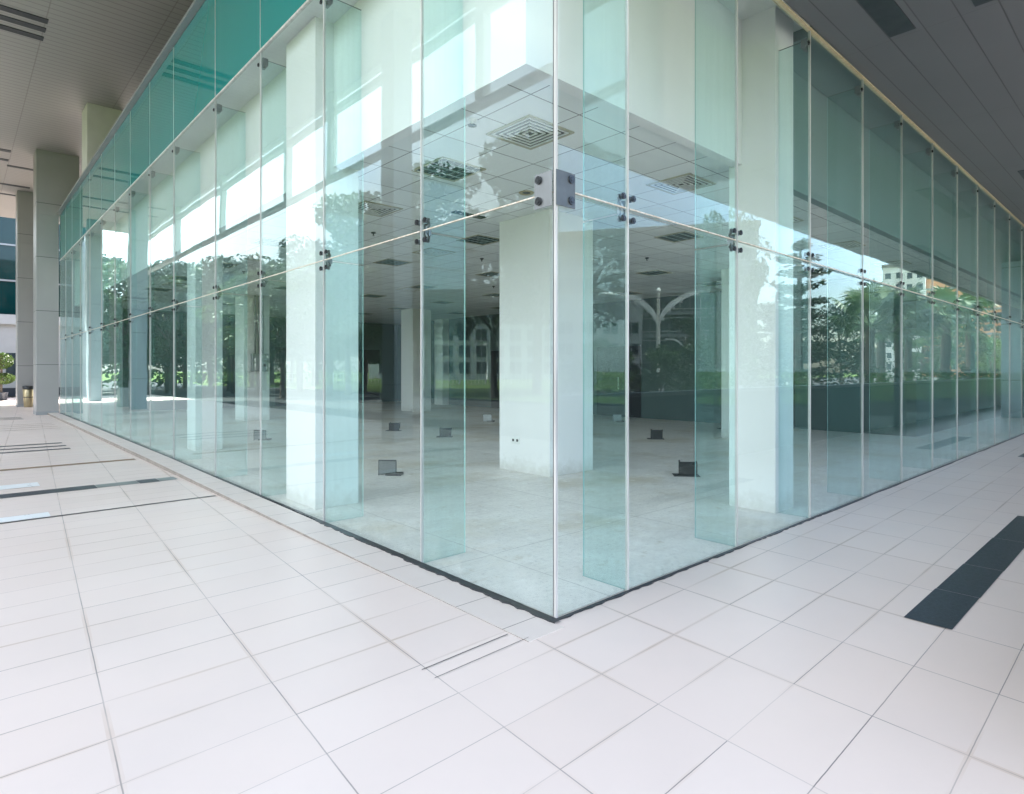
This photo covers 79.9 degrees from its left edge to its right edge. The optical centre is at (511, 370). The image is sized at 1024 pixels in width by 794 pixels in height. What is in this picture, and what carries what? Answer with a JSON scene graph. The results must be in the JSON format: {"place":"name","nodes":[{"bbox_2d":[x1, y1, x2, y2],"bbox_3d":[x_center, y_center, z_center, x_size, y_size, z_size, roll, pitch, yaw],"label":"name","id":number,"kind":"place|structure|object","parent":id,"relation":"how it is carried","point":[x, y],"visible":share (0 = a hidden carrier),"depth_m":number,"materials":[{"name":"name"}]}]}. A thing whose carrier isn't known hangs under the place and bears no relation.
{"place":"outdoors","nodes":[
{"label":"outdoors","id":0,"kind":"place"},
{"bbox_2d":[0,396,1023,793],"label":"terrace floor","id":1,"kind":"structure","parent":0,"point":[204,644],"depth_m":3.14,"materials":[{"name":"white tile"}]},
{"bbox_2d":[0,352,15,400],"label":"topiary tree","id":2,"kind":"object","parent":1,"relation":"on","point":[6,376],"visible":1,"depth_m":30.71,"materials":[{"name":"green plant"}]},
{"bbox_2d":[0,482,39,489],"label":"replacement tile","id":3,"kind":"object","parent":1,"relation":"on","point":[12,486],"visible":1,"depth_m":7.97,"materials":[{"name":"white tile"}]},
{"bbox_2d":[16,190,32,406],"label":"pier","id":4,"kind":"structure","parent":1,"relation":"on","point":[24,288],"depth_m":25.52,"materials":[{"name":"grey metal"}]},
{"bbox_2d":[0,512,50,522],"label":"replacement tile","id":5,"kind":"object","parent":1,"relation":"on","point":[24,517],"visible":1,"depth_m":6.23,"materials":[{"name":"white tile"}]},
{"bbox_2d":[22,386,32,406],"bbox_3d":[-19.969,1.060,25.234,0.400,0.880,0.400,0,0,-42],"label":"litter bin","id":6,"kind":"object","parent":1,"relation":"on","point":[27,396],"visible":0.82,"depth_m":25.10,"materials":[{"name":"gold metal"}]},
{"bbox_2d":[0,442,70,452],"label":"floor stripe","id":7,"kind":"object","parent":1,"relation":"on","point":[33,447],"visible":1,"depth_m":11.77,"materials":[{"name":"stone"}]},
{"bbox_2d":[33,149,78,414],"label":"pier","id":8,"kind":"structure","parent":1,"relation":"on","point":[55,177],"depth_m":20.86,"materials":[{"name":"grey metal"}]},
{"bbox_2d":[0,459,135,470],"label":"floor stripe","id":9,"kind":"object","parent":1,"relation":"on","point":[65,464],"visible":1,"depth_m":9.76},
{"bbox_2d":[0,478,158,497],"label":"floor stripe","id":10,"kind":"object","parent":1,"relation":"on","point":[59,490],"visible":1,"depth_m":7.64,"materials":[{"name":"stone"}]},
{"bbox_2d":[0,495,215,523],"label":"floor joint","id":11,"kind":"object","parent":1,"relation":"on","point":[104,509],"visible":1,"depth_m":6.54,"materials":[{"name":"black plastic"}]},
{"bbox_2d":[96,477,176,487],"bbox_3d":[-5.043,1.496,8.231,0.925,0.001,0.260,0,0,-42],"label":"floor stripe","id":12,"kind":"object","parent":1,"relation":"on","point":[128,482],"visible":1,"depth_m":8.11,"materials":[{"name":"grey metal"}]},
{"bbox_2d":[48,413,563,641],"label":"kerb","id":13,"kind":"structure","parent":1,"relation":"on","point":[521,624],"depth_m":5.04,"materials":[{"name":"tile"}]},
{"bbox_2d":[56,0,574,617],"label":"glass facade","id":14,"kind":"structure","parent":1,"relation":"on","point":[210,54],"depth_m":8.89,"materials":[{"name":"glass"}]},
{"bbox_2d":[422,634,523,677],"bbox_3d":[-0.180,1.496,3.246,0.655,0.001,0.116,0,0,-44],"label":"floor joint","id":15,"kind":"object","parent":1,"relation":"on","point":[468,650],"visible":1,"depth_m":3.22,"materials":[{"name":"black plastic"}]},
{"bbox_2d":[70,401,1023,615],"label":"concrete floor","id":16,"kind":"structure","parent":1,"relation":"on","point":[508,553],"depth_m":7.83,"materials":[{"name":"grey concrete"}]},
{"bbox_2d":[82,102,122,423],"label":"column","id":17,"kind":"structure","parent":16,"relation":"on","point":[98,121],"depth_m":17.31,"materials":[{"name":"beige paint"}]},
{"bbox_2d":[187,248,222,450],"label":"column","id":18,"kind":"structure","parent":16,"relation":"on","point":[194,354],"depth_m":11.52,"materials":[{"name":"white paint"}]},
{"bbox_2d":[235,295,268,420],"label":"column","id":19,"kind":"structure","parent":16,"relation":"on","point":[247,393],"depth_m":18.46,"materials":[{"name":"white paint"}]},
{"bbox_2d":[251,295,268,370],"bbox_3d":[-7.609,-1.123,18.436,0.480,2.285,0.200,0,0,-42],"label":"electrical box","id":20,"kind":"object","parent":19,"relation":"attached to","point":[255,361],"visible":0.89,"depth_m":18.43,"materials":[{"name":"grey metal"}]},
{"bbox_2d":[254,430,271,440],"bbox_3d":[-5.395,1.385,13.208,0.330,0.222,0.190,0,0,-1],"label":"floor socket","id":21,"kind":"object","parent":16,"relation":"on","point":[257,435],"visible":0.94,"depth_m":13.15,"materials":[{"name":"metal"}]},
{"bbox_2d":[286,17,357,509],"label":"column","id":22,"kind":"structure","parent":16,"relation":"on","point":[304,246],"depth_m":6.78,"materials":[{"name":"white paint"}]},
{"bbox_2d":[378,460,403,475],"bbox_3d":[-1.745,1.385,8.789,0.330,0.222,0.190,0,0,3],"label":"floor socket","id":23,"kind":"object","parent":16,"relation":"on","point":[387,467],"visible":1,"depth_m":8.74,"materials":[{"name":"metal"}]},
{"bbox_2d":[386,422,400,430],"bbox_3d":[-2.960,1.391,15.282,0.360,0.211,0.240,0,0,6],"label":"floor socket","id":24,"kind":"object","parent":16,"relation":"on","point":[394,426],"visible":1,"depth_m":15.23,"materials":[{"name":"black plastic"}]},
{"bbox_2d":[401,309,430,411],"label":"column","id":25,"kind":"structure","parent":16,"relation":"on","point":[410,359],"depth_m":22.61,"materials":[{"name":"white paint"}]},
{"bbox_2d":[437,427,452,436],"bbox_3d":[-1.528,1.391,13.847,0.360,0.211,0.240,0,0,-3],"label":"floor socket","id":26,"kind":"object","parent":16,"relation":"on","point":[445,432],"visible":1,"depth_m":13.80,"materials":[{"name":"black plastic"}]},
{"bbox_2d":[483,414,494,421],"bbox_3d":[-0.679,1.385,18.005,0.330,0.222,0.190,0,0,7],"label":"floor socket","id":27,"kind":"object","parent":16,"relation":"on","point":[487,417],"visible":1,"depth_m":17.96,"materials":[{"name":"metal"}]},
{"bbox_2d":[60,413,1023,623],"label":"base sealant","id":28,"kind":"object","parent":16,"relation":"on","point":[505,600],"visible":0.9,"depth_m":4.85,"materials":[{"name":"rubber"}]},
{"bbox_2d":[500,209,592,476],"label":"column","id":29,"kind":"structure","parent":16,"relation":"on","point":[526,329],"depth_m":8.92,"materials":[{"name":"white paint"}]},
{"bbox_2d":[511,436,519,443],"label":"wall socket","id":30,"kind":"object","parent":29,"relation":"attached to","point":[516,440],"depth_m":9.08,"materials":[{"name":"white plastic"}]},
{"bbox_2d":[613,414,623,421],"bbox_3d":[3.125,1.385,18.010,0.330,0.222,0.190,0,0,-1],"label":"floor socket","id":31,"kind":"object","parent":16,"relation":"on","point":[617,417],"visible":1,"depth_m":17.96,"materials":[{"name":"metal"}]},
{"bbox_2d":[647,429,664,439],"bbox_3d":[3.155,1.391,13.431,0.360,0.211,0.240,0,0,8],"label":"floor socket","id":32,"kind":"object","parent":16,"relation":"on","point":[657,434],"visible":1,"depth_m":13.38,"materials":[{"name":"black plastic"}]},
{"bbox_2d":[672,460,699,476],"bbox_3d":[2.492,1.391,8.749,0.360,0.211,0.240,0,0,7],"label":"floor socket","id":33,"kind":"object","parent":16,"relation":"on","point":[686,469],"visible":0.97,"depth_m":8.70,"materials":[{"name":"black plastic"}]},
{"bbox_2d":[721,268,728,437],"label":"column","id":34,"kind":"structure","parent":16,"relation":"on","point":[724,353],"depth_m":13.61,"materials":[{"name":"white paint"}]},
{"bbox_2d":[729,6,792,513],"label":"column","id":35,"kind":"structure","parent":16,"relation":"on","point":[765,344],"depth_m":6.54,"materials":[{"name":"white paint"}]},
{"bbox_2d":[71,0,1023,436],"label":"office building","id":36,"kind":"structure","parent":1,"relation":"on","point":[475,50],"depth_m":10.95,"materials":[{"name":"white paint"}]},
{"bbox_2d":[0,0,193,223],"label":"canopy","id":37,"kind":"object","parent":36,"relation":"attached to","point":[63,63],"visible":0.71,"depth_m":15.01,"materials":[{"name":"metal"}]},
{"bbox_2d":[223,346,234,407],"bbox_3d":[-11.759,0.248,24.439,2.200,2.495,0.040,0,0,-42],"label":"door","id":38,"kind":"structure","parent":36,"relation":"in","point":[228,351],"depth_m":24.70,"materials":[{"name":"glass"}]},
{"bbox_2d":[275,347,285,405],"bbox_3d":[-9.247,0.248,26.731,2.200,2.495,0.040,0,0,-42],"label":"door","id":39,"kind":"structure","parent":36,"relation":"in","point":[280,352],"depth_m":26.11,"materials":[{"name":"glass"}]},
{"bbox_2d":[358,349,379,402],"bbox_3d":[-7.178,0.248,28.618,2.200,2.495,0.040,0,0,-42],"label":"door","id":40,"kind":"structure","parent":36,"relation":"in","point":[368,360],"depth_m":28.94,"materials":[{"name":"clear glass"}]},
{"bbox_2d":[491,351,499,407],"bbox_3d":[-0.226,0.348,24.091,0.030,2.295,1.800,0,0,-42],"label":"door","id":41,"kind":"structure","parent":36,"relation":"in","point":[495,355],"depth_m":24.55,"materials":[{"name":"glass"}]},
{"bbox_2d":[81,75,1023,324],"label":"ceiling","id":42,"kind":"structure","parent":36,"relation":"attached to","point":[388,176],"depth_m":9.57,"materials":[{"name":"tile"}]},
{"bbox_2d":[123,300,145,302],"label":"air diffuser","id":43,"kind":"object","parent":42,"relation":"attached to","point":[132,301],"visible":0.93,"depth_m":19.98,"materials":[{"name":"beige metal"}]},
{"bbox_2d":[124,296,147,299],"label":"ceiling light","id":44,"kind":"object","parent":42,"relation":"attached to","point":[141,298],"visible":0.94,"depth_m":18.95,"materials":[{"name":"beige metal"}]},
{"bbox_2d":[143,287,171,291],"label":"ceiling light","id":45,"kind":"object","parent":42,"relation":"attached to","point":[157,289],"visible":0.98,"depth_m":17.06,"materials":[{"name":"beige metal"}]},
{"bbox_2d":[162,282,186,286],"bbox_3d":[-8.821,-2.268,16.115,0.600,0.012,0.600,0,0,-42],"label":"air diffuser","id":46,"kind":"object","parent":42,"relation":"attached to","point":[177,284],"visible":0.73,"depth_m":16.05,"materials":[{"name":"beige metal"}]},
{"bbox_2d":[168,276,186,280],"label":"ceiling light","id":47,"kind":"object","parent":42,"relation":"attached to","point":[181,278],"visible":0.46,"depth_m":15.03,"materials":[{"name":"beige metal"}]},
{"bbox_2d":[223,262,238,267],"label":"ceiling light","id":48,"kind":"object","parent":42,"relation":"attached to","point":[228,265],"visible":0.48,"depth_m":13.16,"materials":[{"name":"beige metal"}]},
{"bbox_2d":[228,253,268,260],"bbox_3d":[-5.249,-2.268,12.199,0.600,0.012,0.600,0,0,-42],"label":"air diffuser","id":49,"kind":"object","parent":42,"relation":"attached to","point":[246,256],"visible":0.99,"depth_m":12.20,"materials":[{"name":"beige metal"}]},
{"bbox_2d":[251,237,285,247],"bbox_3d":[-4.221,-2.268,10.835,0.600,0.012,0.600,0,0,-42],"label":"ceiling light","id":50,"kind":"object","parent":42,"relation":"attached to","point":[273,242],"visible":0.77,"depth_m":10.83,"materials":[{"name":"beige metal"}]},
{"bbox_2d":[273,286,285,289],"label":"ceiling light","id":51,"kind":"object","parent":42,"relation":"attached to","point":[282,287],"visible":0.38,"depth_m":16.74,"materials":[{"name":"beige metal"}]},
{"bbox_2d":[361,294,384,297],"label":"ceiling light","id":52,"kind":"object","parent":42,"relation":"attached to","point":[372,296],"visible":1,"depth_m":18.61,"materials":[{"name":"beige metal"}]},
{"bbox_2d":[358,200,402,216],"bbox_3d":[-1.946,-2.268,8.579,0.600,0.012,0.600,0,0,-42],"label":"air diffuser","id":53,"kind":"object","parent":42,"relation":"attached to","point":[373,208],"visible":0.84,"depth_m":8.57,"materials":[{"name":"beige metal"}]},
{"bbox_2d":[373,259,412,265],"bbox_3d":[-2.503,-2.268,12.809,0.600,0.012,0.600,0,0,-42],"label":"ceiling light","id":54,"kind":"object","parent":42,"relation":"attached to","point":[392,262],"visible":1,"depth_m":12.82,"materials":[{"name":"beige metal"}]},
{"bbox_2d":[388,307,410,309],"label":"ceiling light","id":55,"kind":"object","parent":42,"relation":"attached to","point":[397,308],"visible":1,"depth_m":22.28,"materials":[{"name":"beige metal"}]},
{"bbox_2d":[396,287,425,290],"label":"air diffuser","id":56,"kind":"object","parent":42,"relation":"attached to","point":[410,289],"visible":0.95,"depth_m":17.00,"materials":[{"name":"beige metal"}]},
{"bbox_2d":[409,285,436,288],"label":"ceiling light","id":57,"kind":"object","parent":42,"relation":"attached to","point":[425,287],"visible":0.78,"depth_m":16.60,"materials":[{"name":"beige metal"}]},
{"bbox_2d":[412,248,455,256],"bbox_3d":[-1.492,-2.268,11.701,0.600,0.012,0.600,0,0,-42],"label":"air diffuser","id":58,"kind":"object","parent":42,"relation":"attached to","point":[434,252],"visible":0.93,"depth_m":11.69,"materials":[{"name":"beige metal"}]},
{"bbox_2d":[430,301,454,303],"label":"ceiling light","id":59,"kind":"object","parent":42,"relation":"attached to","point":[442,302],"visible":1,"depth_m":20.31,"materials":[{"name":"beige metal"}]},
{"bbox_2d":[412,156,485,181],"bbox_3d":[-0.714,-2.268,6.902,0.600,0.012,0.600,0,0,-42],"label":"ceiling light","id":60,"kind":"object","parent":42,"relation":"attached to","point":[446,168],"visible":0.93,"depth_m":6.90,"materials":[{"name":"beige metal"}]},
{"bbox_2d":[450,210,486,218],"bbox_3d":[-0.629,-2.271,8.901,0.560,0.007,0.140,0,0,-42],"label":"ceiling panel vent","id":61,"kind":"object","parent":42,"relation":"attached to","point":[467,214],"visible":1,"depth_m":8.86,"materials":[{"name":"grey metal"}]},
{"bbox_2d":[467,118,476,127],"bbox_3d":[-0.359,-2.244,5.534,0.090,0.058,0.090,0,0,-42],"label":"sprinkler","id":62,"kind":"object","parent":42,"relation":"attached to","point":[472,121],"visible":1,"depth_m":5.52,"materials":[{"name":"white metal"}]},
{"bbox_2d":[456,234,499,245],"bbox_3d":[-0.551,-2.268,10.611,0.600,0.012,0.600,0,0,-42],"label":"ceiling light","id":63,"kind":"object","parent":42,"relation":"attached to","point":[477,239],"visible":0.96,"depth_m":10.62,"materials":[{"name":"beige metal"}]},
{"bbox_2d":[475,271,499,277],"bbox_3d":[-0.447,-2.268,14.414,0.600,0.012,0.600,0,0,-42],"label":"ceiling light","id":64,"kind":"object","parent":42,"relation":"attached to","point":[492,274],"visible":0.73,"depth_m":14.43,"materials":[{"name":"beige metal"}]},
{"bbox_2d":[483,293,499,296],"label":"ceiling light","id":65,"kind":"object","parent":42,"relation":"attached to","point":[495,295],"visible":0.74,"depth_m":18.38,"materials":[{"name":"beige metal"}]},
{"bbox_2d":[519,190,533,195],"bbox_3d":[0.184,-2.268,7.802,0.200,0.011,0.200,0,0,-42],"label":"downlight","id":66,"kind":"object","parent":42,"relation":"attached to","point":[526,192],"visible":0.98,"depth_m":7.79,"materials":[{"name":"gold metal"}]},
{"bbox_2d":[486,114,574,149],"bbox_3d":[0.172,-2.268,5.842,0.600,0.012,0.600,0,0,-42],"label":"air diffuser","id":67,"kind":"object","parent":42,"relation":"attached to","point":[530,132],"visible":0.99,"depth_m":5.83,"materials":[{"name":"beige metal"}]},
{"bbox_2d":[613,291,641,294],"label":"ceiling light","id":68,"kind":"object","parent":42,"relation":"attached to","point":[630,293],"visible":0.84,"depth_m":17.94,"materials":[{"name":"beige metal"}]},
{"bbox_2d":[636,270,671,275],"bbox_3d":[3.293,-2.268,14.171,0.600,0.012,0.600,0,0,-42],"label":"ceiling light","id":69,"kind":"object","parent":42,"relation":"attached to","point":[654,272],"visible":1,"depth_m":14.13,"materials":[{"name":"beige metal"}]},
{"bbox_2d":[654,231,703,242],"bbox_3d":[2.836,-2.268,10.370,0.600,0.012,0.600,0,0,-42],"label":"ceiling light","id":70,"kind":"object","parent":42,"relation":"attached to","point":[679,236],"visible":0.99,"depth_m":10.37,"materials":[{"name":"beige metal"}]},
{"bbox_2d":[646,173,715,194],"bbox_3d":[2.057,-2.268,7.440,0.600,0.012,0.600,0,0,-42],"label":"air diffuser","id":71,"kind":"object","parent":42,"relation":"attached to","point":[683,183],"visible":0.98,"depth_m":7.42,"materials":[{"name":"beige metal"}]},
{"bbox_2d":[697,281,720,285],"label":"ceiling light","id":72,"kind":"object","parent":42,"relation":"attached to","point":[711,283],"visible":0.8,"depth_m":15.91,"materials":[{"name":"beige metal"}]},
{"bbox_2d":[793,216,803,222],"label":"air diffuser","id":73,"kind":"object","parent":42,"relation":"attached to","point":[795,219],"visible":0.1,"depth_m":9.20,"materials":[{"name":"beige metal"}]},
{"bbox_2d":[798,268,834,274],"bbox_3d":[6.966,-2.268,14.003,0.600,0.012,0.600,0,0,-42],"label":"ceiling light","id":74,"kind":"object","parent":42,"relation":"attached to","point":[819,271],"visible":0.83,"depth_m":13.99,"materials":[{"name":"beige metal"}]},
{"bbox_2d":[818,240,865,250],"bbox_3d":[5.983,-2.268,11.075,0.600,0.012,0.600,0,0,-42],"label":"air diffuser","id":75,"kind":"object","parent":42,"relation":"attached to","point":[842,245],"visible":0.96,"depth_m":11.05,"materials":[{"name":"beige metal"}]},
{"bbox_2d":[872,260,911,267],"bbox_3d":[8.051,-2.268,12.962,0.600,0.012,0.600,0,0,-42],"label":"air diffuser","id":76,"kind":"object","parent":42,"relation":"attached to","point":[890,263],"visible":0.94,"depth_m":12.95,"materials":[{"name":"beige metal"}]},
{"bbox_2d":[597,346,640,417],"bbox_3d":[3.466,0.348,20.014,0.070,2.295,1.800,0,0,-42],"label":"door","id":77,"kind":"structure","parent":36,"relation":"in","point":[610,360],"depth_m":20.03,"materials":[{"name":"clear glass"}]},
{"bbox_2d":[793,340,794,428],"bbox_3d":[6.716,0.348,16.481,0.030,2.295,1.800,0,0,-42],"label":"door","id":78,"kind":"structure","parent":36,"relation":"in","point":[793,340],"depth_m":15.82,"materials":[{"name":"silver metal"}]},
{"bbox_2d":[783,0,1023,223],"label":"canopy","id":79,"kind":"object","parent":36,"relation":"attached to","point":[947,76],"visible":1,"depth_m":6.97,"materials":[{"name":"grey metal"}]},
{"bbox_2d":[575,0,1023,589],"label":"glass facade","id":80,"kind":"structure","parent":1,"relation":"on","point":[623,210],"depth_m":6.21,"materials":[{"name":"glass"}]},
{"bbox_2d":[904,516,1023,629],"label":"floor stripe","id":81,"kind":"object","parent":1,"relation":"on","point":[947,608],"visible":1,"depth_m":4.34,"materials":[{"name":"stone"}]},
{"label":"plaza paving","id":82,"kind":"structure","parent":0,"visible":0},
{"bbox_2d":[0,217,81,396],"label":"wing","id":83,"kind":"structure","parent":82,"relation":"on","point":[8,285],"depth_m":37.66,"materials":[{"name":"white"}]},
{"bbox_2d":[6,353,15,375],"bbox_3d":[-30.403,-0.350,37.941,1.550,1.500,0.060,0,0,-42],"label":"window","id":84,"kind":"structure","parent":83,"relation":"in","point":[11,370],"depth_m":37.63,"materials":[{"name":"blue glass"}]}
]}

